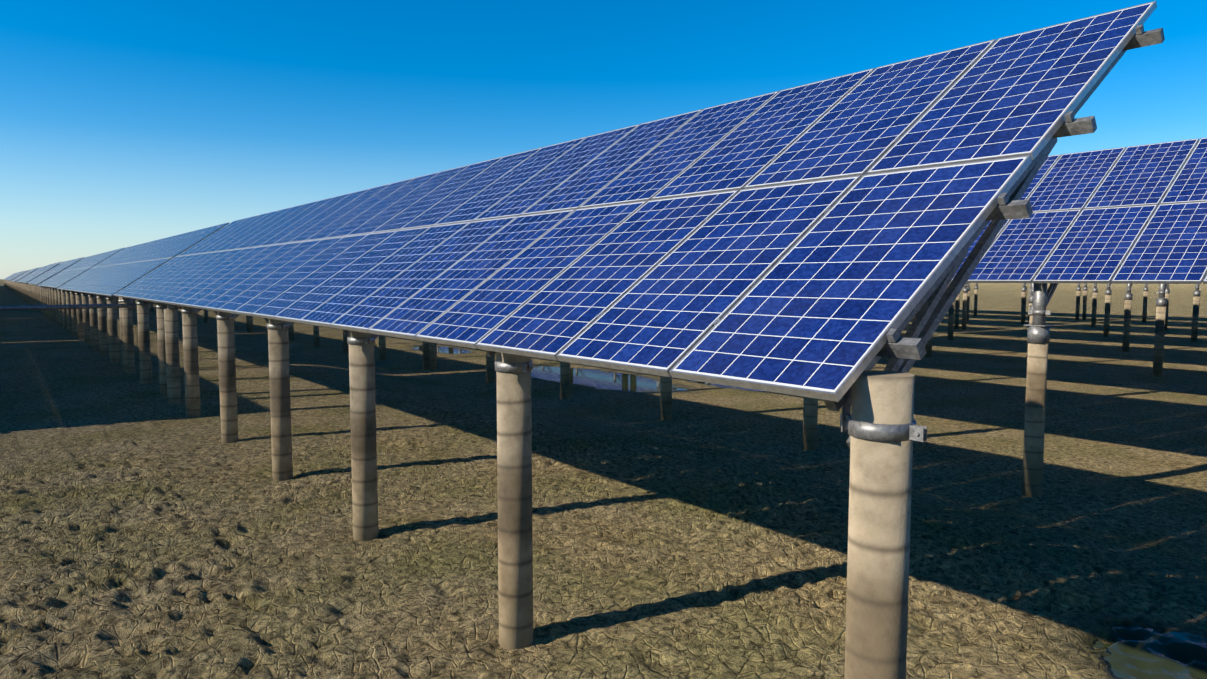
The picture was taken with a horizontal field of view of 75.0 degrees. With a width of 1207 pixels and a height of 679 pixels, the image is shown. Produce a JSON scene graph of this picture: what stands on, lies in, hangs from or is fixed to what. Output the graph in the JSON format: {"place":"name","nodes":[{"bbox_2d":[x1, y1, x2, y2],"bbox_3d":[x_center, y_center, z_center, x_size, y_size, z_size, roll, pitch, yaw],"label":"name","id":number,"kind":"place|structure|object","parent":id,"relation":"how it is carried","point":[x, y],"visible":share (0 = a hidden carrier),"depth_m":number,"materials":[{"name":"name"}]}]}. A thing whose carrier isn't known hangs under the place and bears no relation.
{"place":"outdoors","nodes":[
{"label":"outdoors","id":0,"kind":"place"},
{"bbox_2d":[0,279,1206,678],"bbox_3d":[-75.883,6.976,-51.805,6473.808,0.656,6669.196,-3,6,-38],"label":"ground","id":1,"kind":"structure","parent":0,"point":[146,531],"depth_m":9.09,"materials":[{"name":"brown soil"}]},
{"bbox_2d":[8,271,23,289],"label":"solar array","id":2,"kind":"object","parent":1,"relation":"on","point":[11,278],"visible":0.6,"depth_m":189.99,"materials":[{"name":"glass"}]},
{"bbox_2d":[8,270,27,291],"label":"solar array","id":3,"kind":"object","parent":1,"relation":"on","point":[10,283],"visible":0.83,"depth_m":166.70,"materials":[{"name":"glass"}]},
{"bbox_2d":[11,269,31,292],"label":"solar array","id":4,"kind":"object","parent":1,"relation":"on","point":[16,278],"visible":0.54,"depth_m":150.70,"materials":[{"name":"glass"}]},
{"bbox_2d":[13,267,39,295],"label":"solar array","id":5,"kind":"object","parent":1,"relation":"on","point":[16,283],"visible":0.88,"depth_m":127.12,"materials":[{"name":"glass"}]},
{"bbox_2d":[16,265,47,298],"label":"solar array","id":6,"kind":"object","parent":1,"relation":"on","point":[20,286],"visible":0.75,"depth_m":111.21,"materials":[{"name":"glass"}]},
{"bbox_2d":[20,261,62,303],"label":"solar array","id":7,"kind":"object","parent":1,"relation":"on","point":[25,292],"visible":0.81,"depth_m":88.56,"materials":[{"name":"glass"}]},
{"bbox_2d":[27,257,83,311],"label":"solar array","id":8,"kind":"object","parent":1,"relation":"on","point":[35,294],"visible":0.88,"depth_m":69.46,"materials":[{"name":"glass"}]},
{"bbox_2d":[37,247,124,325],"bbox_3d":[-35.461,-3.227,52.780,3.272,5.162,24.645,-3,6,-38],"label":"solar array","id":9,"kind":"object","parent":1,"relation":"on","point":[50,293],"visible":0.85,"depth_m":49.57,"materials":[{"name":"glass"}]},
{"bbox_2d":[0,301,181,403],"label":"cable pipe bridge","id":10,"kind":"structure","parent":1,"relation":"on","point":[172,353],"depth_m":16.96,"materials":[{"name":"concrete"}]},
{"bbox_2d":[57,222,228,371],"bbox_3d":[-20.336,-1.721,33.260,3.272,5.162,24.645,-4,6,-38],"label":"solar array","id":11,"kind":"object","parent":1,"relation":"on","point":[107,279],"visible":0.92,"depth_m":29.32,"materials":[{"name":"glass"}]},
{"bbox_2d":[133,258,172,311],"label":"solar array","id":12,"kind":"object","parent":1,"relation":"on","point":[151,308],"depth_m":76.51,"materials":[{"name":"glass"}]},
{"bbox_2d":[175,308,248,331],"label":"solar array","id":13,"kind":"object","parent":1,"relation":"on","point":[206,318],"depth_m":56.93,"materials":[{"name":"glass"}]},
{"bbox_2d":[248,316,429,369],"bbox_3d":[-12.661,-2.067,38.233,3.272,6.122,24.550,-4,6,-38],"label":"solar array","id":14,"kind":"object","parent":1,"relation":"on","point":[382,349],"visible":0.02,"depth_m":34.25,"materials":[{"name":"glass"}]},
{"bbox_2d":[114,1,1164,678],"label":"solar array","id":15,"kind":"object","parent":1,"relation":"on","point":[814,239],"visible":0.96,"depth_m":5.46,"materials":[{"name":"glass"}]},
{"bbox_2d":[429,137,1206,496],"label":"solar array","id":16,"kind":"object","parent":1,"relation":"on","point":[1129,215],"visible":0.23,"depth_m":11.65,"materials":[{"name":"glass"}]},
{"bbox_2d":[954,293,959,328],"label":"solar array","id":17,"kind":"object","parent":1,"relation":"on","point":[957,307],"depth_m":50.13,"materials":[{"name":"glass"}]},
{"bbox_2d":[888,283,1033,400],"bbox_3d":[9.747,-0.995,24.319,3.272,6.122,24.550,-3,5,-38],"label":"solar array","id":18,"kind":"object","parent":1,"relation":"on","point":[1030,320],"depth_m":20.30,"materials":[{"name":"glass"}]},
{"bbox_2d":[915,283,1025,323],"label":"solar array","id":19,"kind":"object","parent":1,"relation":"on","point":[1023,301],"visible":0.04,"depth_m":55.72,"materials":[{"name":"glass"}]},
{"bbox_2d":[974,283,1080,319],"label":"solar array","id":20,"kind":"object","parent":1,"relation":"on","point":[1078,290],"visible":0.19,"depth_m":61.42,"materials":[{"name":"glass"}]},
{"bbox_2d":[948,284,1132,351],"bbox_3d":[24.173,-1.874,35.450,3.272,6.122,24.550,-3,5,-38],"label":"solar array","id":21,"kind":"object","parent":1,"relation":"on","point":[1127,321],"visible":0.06,"depth_m":34.66,"materials":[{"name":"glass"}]},
{"bbox_2d":[925,283,1168,376],"bbox_3d":[16.911,-1.476,29.844,3.272,6.122,24.550,-3,6,-38],"label":"solar array","id":22,"kind":"object","parent":1,"relation":"on","point":[1161,302],"visible":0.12,"depth_m":25.86,"materials":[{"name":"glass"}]},
{"bbox_2d":[962,283,1200,341],"bbox_3d":[31.356,-2.339,40.984,3.272,6.122,24.550,-3,6,-38],"label":"solar array","id":23,"kind":"object","parent":1,"relation":"on","point":[1195,313],"visible":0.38,"depth_m":43.27,"materials":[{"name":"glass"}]},
{"bbox_2d":[1029,283,1169,329],"bbox_3d":[38.562,-2.758,46.542,3.272,6.122,24.550,-4,6,-38],"label":"solar array","id":24,"kind":"object","parent":1,"relation":"on","point":[1094,305],"visible":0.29,"depth_m":52.01,"materials":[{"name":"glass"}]},
{"bbox_2d":[1082,283,1148,322],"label":"solar array","id":25,"kind":"object","parent":1,"relation":"on","point":[1145,299],"visible":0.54,"depth_m":57.82,"materials":[{"name":"concrete"}]},
{"bbox_2d":[0,0,1206,278],"label":"sky","id":26,"kind":"structure","parent":0,"point":[124,123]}
]}

